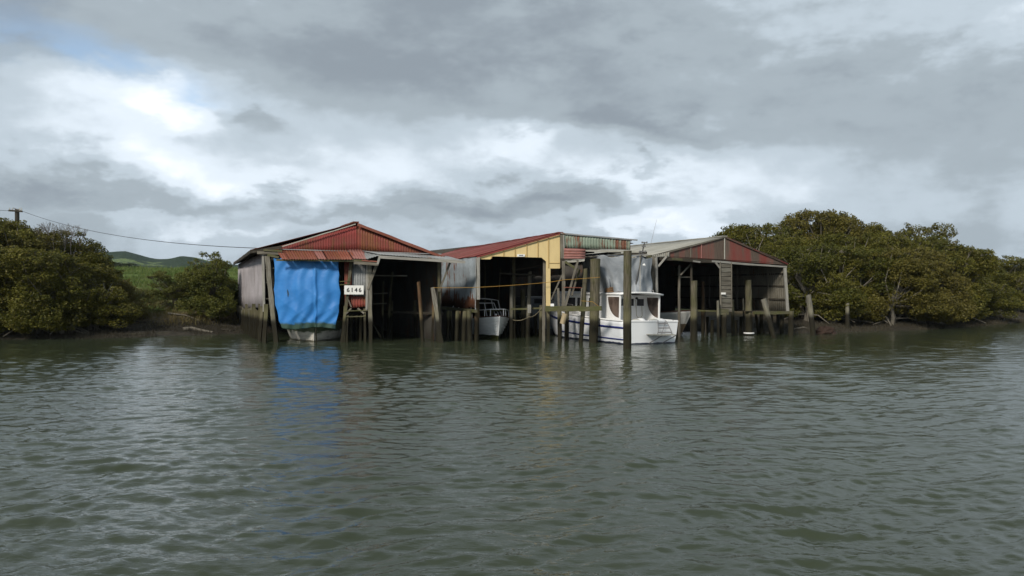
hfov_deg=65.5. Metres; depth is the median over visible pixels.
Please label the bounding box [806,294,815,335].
mooring pile
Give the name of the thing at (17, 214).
power pole
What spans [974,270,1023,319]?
mangrove tree
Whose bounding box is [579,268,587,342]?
mooring pile
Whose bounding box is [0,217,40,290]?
mangrove tree
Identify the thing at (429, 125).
sky
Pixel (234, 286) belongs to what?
bush
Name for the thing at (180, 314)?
driftwood
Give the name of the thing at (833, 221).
mangrove tree
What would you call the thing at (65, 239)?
dead tree
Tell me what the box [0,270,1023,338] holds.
ground
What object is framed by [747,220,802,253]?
mangrove tree
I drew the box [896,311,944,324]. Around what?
driftwood
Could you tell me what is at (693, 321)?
mooring pile
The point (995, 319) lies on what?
mangrove shoots
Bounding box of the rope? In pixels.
[433,277,598,287]
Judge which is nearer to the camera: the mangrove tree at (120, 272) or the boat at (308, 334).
the boat at (308, 334)
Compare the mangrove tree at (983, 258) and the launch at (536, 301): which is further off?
the mangrove tree at (983, 258)
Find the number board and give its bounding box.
[344,285,363,293]
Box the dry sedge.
[108,287,278,326]
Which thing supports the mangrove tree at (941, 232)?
on the ground at (713, 315)
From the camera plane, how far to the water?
11.86 m
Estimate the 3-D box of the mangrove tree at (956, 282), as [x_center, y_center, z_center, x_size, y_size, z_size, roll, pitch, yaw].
[26.422,0.036,50.225,5.779,5.410,5.848,0,0,0]
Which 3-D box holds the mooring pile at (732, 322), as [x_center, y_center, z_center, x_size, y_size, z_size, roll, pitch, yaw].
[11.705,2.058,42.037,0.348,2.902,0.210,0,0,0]
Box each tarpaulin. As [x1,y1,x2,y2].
[274,258,340,328]
[582,254,652,292]
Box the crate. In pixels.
[605,287,613,291]
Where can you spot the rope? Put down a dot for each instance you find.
(520, 284)
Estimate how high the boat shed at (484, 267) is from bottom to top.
6.314 m
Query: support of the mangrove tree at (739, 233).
on the ground at (713, 315)
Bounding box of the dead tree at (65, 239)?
[34,222,87,254]
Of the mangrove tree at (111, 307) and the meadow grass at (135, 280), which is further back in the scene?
the meadow grass at (135, 280)
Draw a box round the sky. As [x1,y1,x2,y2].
[0,0,1023,266]
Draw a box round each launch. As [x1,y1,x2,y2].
[516,296,553,333]
[545,220,677,343]
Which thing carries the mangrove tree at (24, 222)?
on the ground at (713, 315)
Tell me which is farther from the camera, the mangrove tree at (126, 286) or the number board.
the mangrove tree at (126, 286)
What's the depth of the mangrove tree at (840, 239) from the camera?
53.03 m
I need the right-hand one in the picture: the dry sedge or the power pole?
the dry sedge
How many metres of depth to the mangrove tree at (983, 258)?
52.53 m
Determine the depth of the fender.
35.94 m
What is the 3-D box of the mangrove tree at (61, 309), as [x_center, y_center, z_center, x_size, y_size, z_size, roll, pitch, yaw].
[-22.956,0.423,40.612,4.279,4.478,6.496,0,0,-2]
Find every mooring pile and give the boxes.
[474,292,479,340]
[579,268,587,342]
[589,259,600,342]
[623,250,631,348]
[690,281,697,341]
[717,300,719,337]
[731,300,734,334]
[742,298,744,333]
[745,280,752,335]
[753,299,758,332]
[761,298,775,337]
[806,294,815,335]
[845,303,849,328]
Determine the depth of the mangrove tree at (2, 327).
39.03 m
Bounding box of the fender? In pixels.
[560,313,567,324]
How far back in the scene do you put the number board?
36.58 m
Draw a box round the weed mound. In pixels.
[815,326,836,333]
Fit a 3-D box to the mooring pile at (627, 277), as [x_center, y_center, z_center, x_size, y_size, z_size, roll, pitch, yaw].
[4.738,0.983,32.737,0.362,5.036,0.351,0,0,0]
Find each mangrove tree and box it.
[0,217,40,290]
[0,245,89,336]
[0,246,37,333]
[0,252,110,333]
[1,219,31,229]
[1,227,98,275]
[39,239,114,293]
[43,263,143,329]
[96,278,149,320]
[113,268,124,288]
[709,223,779,250]
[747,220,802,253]
[759,231,823,309]
[771,242,862,323]
[778,208,871,243]
[789,245,877,322]
[811,211,885,247]
[811,231,879,287]
[826,247,910,322]
[847,222,895,246]
[851,245,954,324]
[865,230,915,314]
[875,234,956,316]
[894,222,960,254]
[900,247,978,325]
[910,245,1001,322]
[925,239,979,284]
[938,244,984,303]
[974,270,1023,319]
[989,267,1023,300]
[996,255,1023,282]
[996,272,1023,311]
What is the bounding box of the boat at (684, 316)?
[660,310,689,334]
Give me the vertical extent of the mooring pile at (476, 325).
3.306 m
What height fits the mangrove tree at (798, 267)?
5.286 m
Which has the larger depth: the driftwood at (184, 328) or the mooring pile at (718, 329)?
the driftwood at (184, 328)
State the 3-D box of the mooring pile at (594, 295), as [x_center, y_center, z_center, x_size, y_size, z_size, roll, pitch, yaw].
[3.774,1.082,36.562,0.575,4.859,0.485,0,0,-18]
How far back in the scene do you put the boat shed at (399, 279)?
37.26 m
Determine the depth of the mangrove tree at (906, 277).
48.03 m
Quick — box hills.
[71,251,237,267]
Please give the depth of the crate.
37.10 m
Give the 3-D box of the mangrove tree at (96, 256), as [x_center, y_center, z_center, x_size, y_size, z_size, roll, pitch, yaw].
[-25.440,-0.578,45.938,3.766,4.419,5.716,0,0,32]
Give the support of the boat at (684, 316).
on the water
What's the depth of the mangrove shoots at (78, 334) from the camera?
41.80 m
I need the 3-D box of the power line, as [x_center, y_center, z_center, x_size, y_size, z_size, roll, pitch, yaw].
[-27.066,-4.293,53.351,0.032,4.969,45.778,0,0,-44]
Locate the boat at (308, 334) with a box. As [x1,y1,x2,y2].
[287,316,342,341]
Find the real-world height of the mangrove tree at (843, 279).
5.216 m
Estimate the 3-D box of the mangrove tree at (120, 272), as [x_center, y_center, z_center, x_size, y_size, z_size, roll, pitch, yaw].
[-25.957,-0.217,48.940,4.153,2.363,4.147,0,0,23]
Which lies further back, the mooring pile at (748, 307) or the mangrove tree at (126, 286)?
the mangrove tree at (126, 286)
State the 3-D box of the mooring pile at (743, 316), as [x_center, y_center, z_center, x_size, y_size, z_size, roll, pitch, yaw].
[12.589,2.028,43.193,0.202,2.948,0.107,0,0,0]
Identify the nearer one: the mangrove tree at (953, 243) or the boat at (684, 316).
the boat at (684, 316)
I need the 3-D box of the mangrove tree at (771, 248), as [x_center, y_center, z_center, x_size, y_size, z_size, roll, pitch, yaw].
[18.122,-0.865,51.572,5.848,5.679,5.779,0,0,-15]
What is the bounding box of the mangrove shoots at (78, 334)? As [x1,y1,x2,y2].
[0,317,281,338]
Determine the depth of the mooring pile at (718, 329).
39.82 m
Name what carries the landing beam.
attached to the boat shed at (484, 267)
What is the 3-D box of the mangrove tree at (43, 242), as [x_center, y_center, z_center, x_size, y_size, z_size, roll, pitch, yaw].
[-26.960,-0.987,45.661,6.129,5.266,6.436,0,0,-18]
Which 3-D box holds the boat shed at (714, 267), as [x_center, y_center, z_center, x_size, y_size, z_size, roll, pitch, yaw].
[9.076,0.006,47.119,10.658,6.206,14.285,0,0,-20]
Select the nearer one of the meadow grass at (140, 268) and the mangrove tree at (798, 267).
the mangrove tree at (798, 267)
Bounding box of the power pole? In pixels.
[8,208,22,220]
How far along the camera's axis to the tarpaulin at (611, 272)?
37.02 m
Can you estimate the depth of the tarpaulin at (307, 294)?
36.67 m
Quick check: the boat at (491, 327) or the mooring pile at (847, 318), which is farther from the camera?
the mooring pile at (847, 318)
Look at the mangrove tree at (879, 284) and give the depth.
48.93 m
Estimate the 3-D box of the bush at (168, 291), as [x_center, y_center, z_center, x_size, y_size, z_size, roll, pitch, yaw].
[-20.134,0.148,47.575,3.469,2.434,2.909,0,0,-41]
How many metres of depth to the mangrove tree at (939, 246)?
52.86 m
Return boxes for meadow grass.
[114,264,237,272]
[121,269,237,308]
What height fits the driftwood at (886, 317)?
0.963 m
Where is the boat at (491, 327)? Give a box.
[453,298,508,338]
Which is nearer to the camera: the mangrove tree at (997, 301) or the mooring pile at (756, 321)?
the mooring pile at (756, 321)
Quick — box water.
[0,321,1023,575]
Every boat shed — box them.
[233,221,464,342]
[430,232,632,341]
[465,233,657,341]
[566,236,793,337]
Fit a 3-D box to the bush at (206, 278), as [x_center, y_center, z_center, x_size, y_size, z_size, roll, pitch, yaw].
[-17.634,0.003,46.666,3.776,4.336,3.396,0,0,19]
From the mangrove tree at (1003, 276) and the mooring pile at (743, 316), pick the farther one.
the mangrove tree at (1003, 276)
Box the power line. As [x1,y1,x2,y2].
[23,211,262,248]
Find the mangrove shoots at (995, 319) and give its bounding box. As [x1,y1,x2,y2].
[752,311,1023,332]
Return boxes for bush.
[140,270,199,307]
[174,251,237,318]
[216,278,238,306]
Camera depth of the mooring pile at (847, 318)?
46.32 m
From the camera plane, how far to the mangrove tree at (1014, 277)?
71.00 m
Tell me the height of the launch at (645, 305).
6.241 m
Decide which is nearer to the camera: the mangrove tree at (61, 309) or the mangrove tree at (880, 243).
the mangrove tree at (61, 309)
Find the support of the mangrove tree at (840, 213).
on the ground at (713, 315)
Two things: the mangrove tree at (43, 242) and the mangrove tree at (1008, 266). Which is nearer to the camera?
the mangrove tree at (43, 242)
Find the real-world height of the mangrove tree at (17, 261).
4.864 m
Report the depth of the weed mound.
43.34 m
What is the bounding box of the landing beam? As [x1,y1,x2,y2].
[545,306,601,311]
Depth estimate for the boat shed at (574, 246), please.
36.92 m
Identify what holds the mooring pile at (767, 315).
in the water
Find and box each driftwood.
[168,312,198,320]
[183,327,213,332]
[857,311,891,325]
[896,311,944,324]
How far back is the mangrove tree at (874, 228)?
55.63 m

